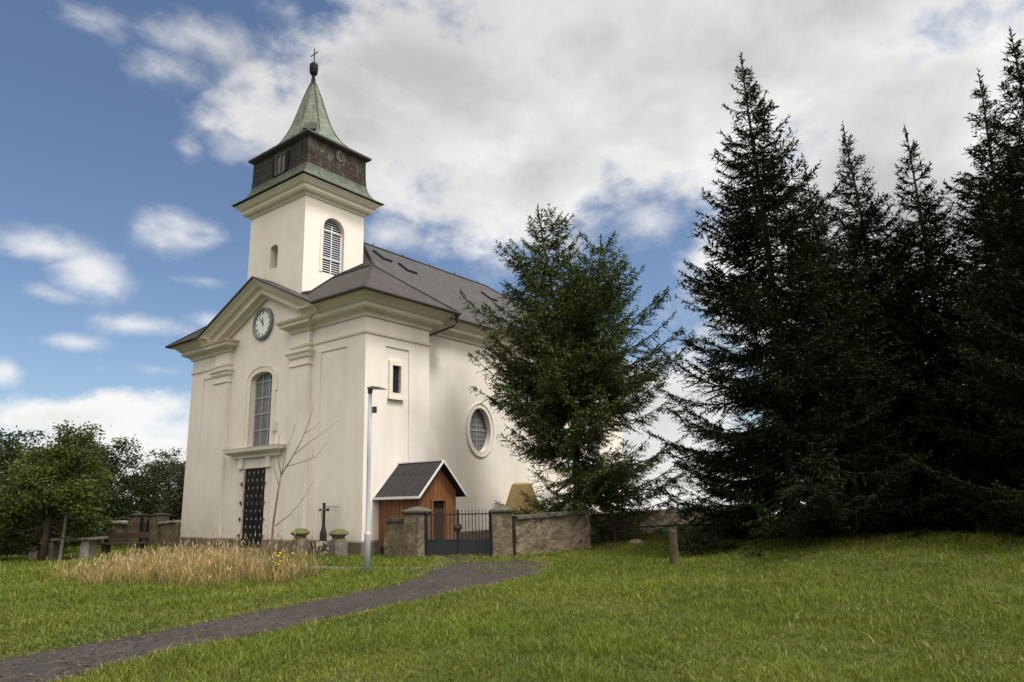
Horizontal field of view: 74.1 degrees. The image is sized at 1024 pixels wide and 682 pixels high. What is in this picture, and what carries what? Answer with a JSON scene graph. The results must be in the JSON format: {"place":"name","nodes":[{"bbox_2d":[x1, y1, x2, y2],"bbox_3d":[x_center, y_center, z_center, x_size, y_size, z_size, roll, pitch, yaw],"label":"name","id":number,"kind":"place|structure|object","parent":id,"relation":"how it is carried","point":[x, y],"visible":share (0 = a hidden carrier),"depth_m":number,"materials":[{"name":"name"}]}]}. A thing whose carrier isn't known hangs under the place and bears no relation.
{"place":"outdoors","nodes":[
{"label":"outdoors","id":0,"kind":"place"},
{"bbox_2d":[45,527,328,586],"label":"dry grass","id":1,"kind":"structure","parent":0,"point":[218,560],"depth_m":16.32,"materials":[{"name":"beige plant"}]},
{"bbox_2d":[0,556,547,681],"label":"path","id":2,"kind":"structure","parent":0,"point":[39,670],"depth_m":9.87,"materials":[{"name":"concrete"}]},
{"bbox_2d":[232,554,422,569],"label":"footpath","id":3,"kind":"structure","parent":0,"point":[333,567],"depth_m":17.77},
{"bbox_2d":[0,514,1023,681],"bbox_3d":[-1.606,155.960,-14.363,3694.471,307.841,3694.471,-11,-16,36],"label":"ground","id":4,"kind":"structure","parent":0,"point":[705,648],"depth_m":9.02,"materials":[{"name":"green plant"}]},
{"bbox_2d":[0,459,37,559],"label":"tree","id":5,"kind":"object","parent":4,"relation":"on","point":[7,546],"visible":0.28,"depth_m":24.60,"materials":[{"name":"green plant"}]},
{"bbox_2d":[0,425,48,552],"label":"tree","id":6,"kind":"object","parent":4,"relation":"on","point":[9,453],"visible":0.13,"depth_m":28.91,"materials":[{"name":"green plant"}]},
{"bbox_2d":[26,546,40,560],"bbox_3d":[-16.402,7.560,23.839,0.340,0.660,1.600,-2,-13,0],"label":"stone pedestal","id":7,"kind":"object","parent":4,"relation":"on","point":[33,554],"visible":0.31,"depth_m":23.20,"materials":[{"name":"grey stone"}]},
{"bbox_2d":[0,457,102,552],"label":"tree","id":8,"kind":"object","parent":4,"relation":"on","point":[36,543],"visible":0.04,"depth_m":26.81,"materials":[{"name":"green plant"}]},
{"bbox_2d":[0,420,124,560],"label":"ash tree","id":9,"kind":"object","parent":4,"relation":"on","point":[59,461],"visible":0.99,"depth_m":23.39,"materials":[{"name":"green plant"}]},
{"bbox_2d":[58,509,68,560],"bbox_3d":[-15.343,6.704,23.176,0.108,1.956,0.224,-3,-13,4],"label":"stake","id":10,"kind":"object","parent":4,"relation":"on","point":[62,540],"visible":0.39,"depth_m":23.15,"materials":[{"name":"grey wood"}]},
{"bbox_2d":[41,536,107,559],"bbox_3d":[-15.256,7.329,23.584,1.900,0.948,0.720,-2,-13,0],"label":"stone table","id":11,"kind":"object","parent":4,"relation":"on","point":[88,548],"visible":0.63,"depth_m":23.40,"materials":[{"name":"grey stone"}]},
{"bbox_2d":[31,430,129,542],"bbox_3d":[-21.820,7.285,32.931,6.625,5.802,4.804,-4,-13,11],"label":"tree","id":12,"kind":"object","parent":4,"relation":"on","point":[109,494],"visible":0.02,"depth_m":32.81,"materials":[{"name":"green plant"}]},
{"bbox_2d":[50,435,136,520],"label":"tree","id":13,"kind":"object","parent":4,"relation":"on","point":[95,443],"visible":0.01,"depth_m":39.77,"materials":[{"name":"green plant"}]},
{"bbox_2d":[111,521,127,545],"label":"churchyard wall","id":14,"kind":"structure","parent":4,"relation":"on","point":[121,526],"depth_m":30.82,"materials":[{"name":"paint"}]},
{"bbox_2d":[99,532,149,556],"bbox_3d":[-13.958,7.423,24.358,1.600,1.000,0.410,-2,-13,0],"label":"bench","id":15,"kind":"object","parent":4,"relation":"on","point":[105,548],"visible":0.74,"depth_m":24.54,"materials":[{"name":"brown wood"}]},
{"bbox_2d":[84,434,182,540],"bbox_3d":[-20.946,7.832,35.583,7.057,5.866,4.748,0,-13,-8],"label":"tree","id":16,"kind":"object","parent":4,"relation":"on","point":[141,487],"visible":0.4,"depth_m":35.52,"materials":[{"name":"green plant"}]},
{"bbox_2d":[126,513,147,545],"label":"gate pier","id":17,"kind":"structure","parent":4,"relation":"on","point":[134,523],"depth_m":30.09,"materials":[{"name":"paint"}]},
{"bbox_2d":[138,516,148,544],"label":"gate","id":18,"kind":"structure","parent":17,"relation":"attached to","point":[141,529],"depth_m":29.97,"materials":[{"name":"black metal"}]},
{"bbox_2d":[101,448,185,531],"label":"tree","id":19,"kind":"object","parent":4,"relation":"on","point":[169,501],"visible":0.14,"depth_m":38.73,"materials":[{"name":"green plant"}]},
{"bbox_2d":[129,448,185,527],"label":"tree","id":20,"kind":"object","parent":4,"relation":"on","point":[174,462],"visible":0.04,"depth_m":44.27,"materials":[{"name":"green plant"}]},
{"bbox_2d":[148,513,171,547],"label":"gate pier","id":21,"kind":"structure","parent":4,"relation":"on","point":[154,525],"depth_m":28.98,"materials":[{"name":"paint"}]},
{"bbox_2d":[157,520,180,547],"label":"churchyard wall","id":22,"kind":"structure","parent":4,"relation":"on","point":[169,532],"depth_m":28.42,"materials":[{"name":"stone"}]},
{"bbox_2d":[164,467,184,519],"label":"tree","id":23,"kind":"object","parent":4,"relation":"on","point":[179,509],"visible":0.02,"depth_m":38.83,"materials":[{"name":"green plant"}]},
{"bbox_2d":[268,552,293,572],"bbox_3d":[-5.668,5.424,16.490,0.583,0.547,0.731,0,-13,-7],"label":"flowering weed","id":24,"kind":"object","parent":4,"relation":"on","point":[274,560],"visible":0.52,"depth_m":16.51,"materials":[{"name":"yellow plant"}]},
{"bbox_2d":[291,528,309,554],"bbox_3d":[-7.053,6.824,22.529,0.519,1.155,0.527,-11,-16,36],"label":"stone pedestal","id":25,"kind":"object","parent":4,"relation":"on","point":[300,534],"visible":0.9,"depth_m":22.41,"materials":[{"name":"grey stone"}]},
{"bbox_2d":[269,405,338,562],"bbox_3d":[-6.092,4.253,19.901,1.908,4.752,0.066,-1,-13,-1],"label":"bare sapling","id":26,"kind":"object","parent":4,"relation":"on","point":[273,526],"visible":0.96,"depth_m":19.95,"materials":[{"name":"brown plant"}]},
{"bbox_2d":[312,503,329,554],"bbox_3d":[-6.199,6.185,22.211,0.573,1.730,0.574,6,-15,-30],"label":"wayside cross","id":27,"kind":"object","parent":4,"relation":"on","point":[322,544],"visible":0.81,"depth_m":22.09,"materials":[{"name":"stone"}]},
{"bbox_2d":[328,529,348,557],"bbox_3d":[-5.483,6.516,21.383,0.514,1.155,0.513,-11,-16,36],"label":"stone pedestal","id":28,"kind":"object","parent":4,"relation":"on","point":[338,544],"visible":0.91,"depth_m":21.25,"materials":[{"name":"grey stone"}]},
{"bbox_2d":[364,386,385,573],"bbox_3d":[-3.389,3.460,16.721,0.480,4.740,0.240,-4,-13,10],"label":"street lamp","id":29,"kind":"object","parent":4,"relation":"on","point":[367,532],"visible":0.98,"depth_m":16.71,"materials":[{"name":"metal"}]},
{"bbox_2d":[383,518,403,556],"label":"churchyard wall","id":30,"kind":"structure","parent":4,"relation":"on","point":[394,538],"depth_m":20.98,"materials":[{"name":"stone"}]},
{"bbox_2d":[165,48,629,554],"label":"church","id":31,"kind":"structure","parent":4,"relation":"on","point":[328,313],"depth_m":26.48,"materials":[{"name":"paint"}]},
{"bbox_2d":[236,468,265,547],"bbox_3d":[-9.688,6.241,25.419,1.704,2.890,0.238,-11,-16,36],"label":"door","id":32,"kind":"structure","parent":31,"relation":"in","point":[255,482],"depth_m":25.46,"materials":[{"name":"black metal"}]},
{"bbox_2d":[243,365,278,447],"bbox_3d":[-9.664,2.503,26.284,2.160,3.160,0.300,-11,-16,36],"label":"arched window","id":33,"kind":"structure","parent":31,"relation":"in","point":[266,384],"depth_m":26.46,"materials":[{"name":"paint"}]},
{"bbox_2d":[388,360,404,400],"bbox_3d":[-4.101,1.391,23.889,0.180,1.380,0.740,-11,-16,36],"label":"side window","id":34,"kind":"structure","parent":31,"relation":"in","point":[393,371],"depth_m":23.91,"materials":[{"name":"paint"}]},
{"bbox_2d":[466,403,493,456],"bbox_3d":[-1.372,3.634,27.671,0.275,2.200,1.740,-11,-16,36],"label":"oval window","id":35,"kind":"structure","parent":31,"relation":"in","point":[476,431],"depth_m":27.79,"materials":[{"name":"paint"}]},
{"bbox_2d":[586,424,601,457],"bbox_3d":[4.168,5.068,34.644,0.050,2.120,1.660,-11,-16,36],"label":"oval window","id":36,"kind":"structure","parent":31,"relation":"in","point":[599,450],"depth_m":34.88,"materials":[{"name":"paint"}]},
{"bbox_2d":[401,507,432,556],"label":"gate pier","id":37,"kind":"structure","parent":4,"relation":"on","point":[413,531],"depth_m":20.33,"materials":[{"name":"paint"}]},
{"bbox_2d":[373,460,466,553],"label":"shed","id":38,"kind":"structure","parent":4,"relation":"on","point":[435,486],"depth_m":22.07,"materials":[{"name":"brown wood"}]},
{"bbox_2d":[433,501,442,539],"bbox_3d":[-2.428,5.881,21.880,0.080,1.400,0.580,-11,-16,36],"label":"door","id":39,"kind":"structure","parent":38,"relation":"in","point":[437,505],"depth_m":21.91,"materials":[{"name":"brown wood"}]},
{"bbox_2d":[424,509,492,555],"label":"gate","id":40,"kind":"structure","parent":4,"relation":"on","point":[450,546],"depth_m":20.09,"materials":[{"name":"black metal"}]},
{"bbox_2d":[489,505,513,556],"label":"gate pier","id":41,"kind":"structure","parent":4,"relation":"on","point":[502,541],"depth_m":19.56,"materials":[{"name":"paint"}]},
{"bbox_2d":[505,483,541,514],"bbox_3d":[0.428,7.046,27.518,2.100,2.520,1.000,-2,-13,0],"label":"tomb monument","id":42,"kind":"object","parent":4,"relation":"on","point":[515,498],"visible":0.25,"depth_m":27.36,"materials":[{"name":"yellow stone"}]},
{"bbox_2d":[512,510,590,556],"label":"churchyard wall","id":43,"kind":"structure","parent":4,"relation":"on","point":[551,531],"depth_m":20.46,"materials":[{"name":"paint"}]},
{"bbox_2d":[458,203,701,543],"bbox_3d":[2.494,0.978,24.531,7.902,13.577,7.426,-11,-16,36],"label":"larch tree","id":44,"kind":"object","parent":4,"relation":"on","point":[552,386],"visible":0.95,"depth_m":23.57,"materials":[{"name":"green plant"}]},
{"bbox_2d":[629,539,643,543],"bbox_3d":[3.942,6.359,21.452,0.467,0.156,0.526,-4,-13,9],"label":"stone","id":45,"kind":"object","parent":4,"relation":"on","point":[637,541],"visible":0.8,"depth_m":21.31,"materials":[{"name":"grey stone"}]},
{"bbox_2d":[594,523,718,543],"bbox_3d":[4.196,6.191,21.048,0.122,1.088,5.170,9,-17,-39],"label":"wooden rail","id":46,"kind":"object","parent":4,"relation":"on","point":[615,536],"visible":0.61,"depth_m":21.07,"materials":[{"name":"wood"}]},
{"bbox_2d":[589,504,752,542],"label":"churchyard wall","id":47,"kind":"structure","parent":4,"relation":"on","point":[668,517],"depth_m":23.87,"materials":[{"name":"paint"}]},
{"bbox_2d":[668,529,679,565],"bbox_3d":[3.798,4.996,15.870,0.240,1.130,0.249,1,-13,-11],"label":"fence post","id":48,"kind":"object","parent":4,"relation":"on","point":[673,552],"visible":0.77,"depth_m":15.83,"materials":[{"name":"brown wood"}]},
{"bbox_2d":[644,52,957,558],"bbox_3d":[7.718,-1.621,20.150,8.062,16.431,9.693,-6,-14,19],"label":"spruce tree","id":49,"kind":"object","parent":4,"relation":"on","point":[740,296],"visible":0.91,"depth_m":18.59,"materials":[{"name":"green plant"}]},
{"bbox_2d":[733,156,976,536],"bbox_3d":[10.078,0.221,21.139,6.614,13.274,6.501,-5,-13,14],"label":"spruce tree","id":50,"kind":"object","parent":4,"relation":"on","point":[833,243],"visible":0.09,"depth_m":19.53,"materials":[{"name":"green plant"}]},
{"bbox_2d":[797,230,923,454],"bbox_3d":[13.102,1.341,24.422,7.322,12.139,7.197,2,-13,-14],"label":"spruce tree","id":51,"kind":"object","parent":4,"relation":"on","point":[861,289],"depth_m":24.95,"materials":[{"name":"green plant"}]},
{"bbox_2d":[773,121,1005,531],"bbox_3d":[11.197,-0.422,21.889,6.951,14.474,7.191,6,-15,-31],"label":"spruce tree","id":52,"kind":"object","parent":4,"relation":"on","point":[861,227],"visible":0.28,"depth_m":21.19,"materials":[{"name":"green plant"}]},
{"bbox_2d":[840,123,1023,533],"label":"spruce tree","id":53,"kind":"object","parent":4,"relation":"on","point":[924,265],"visible":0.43,"depth_m":19.49,"materials":[{"name":"green plant"}]},
{"bbox_2d":[897,26,1023,538],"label":"spruce tree","id":54,"kind":"object","parent":4,"relation":"on","point":[1002,373],"visible":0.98,"depth_m":15.64,"materials":[{"name":"green plant"}]},
{"bbox_2d":[909,68,1023,531],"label":"spruce tree","id":55,"kind":"object","parent":4,"relation":"on","point":[983,182],"visible":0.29,"depth_m":19.11,"materials":[{"name":"green plant"}]},
{"bbox_2d":[0,0,1023,513],"label":"sky","id":56,"kind":"structure","parent":0,"point":[130,130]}
]}

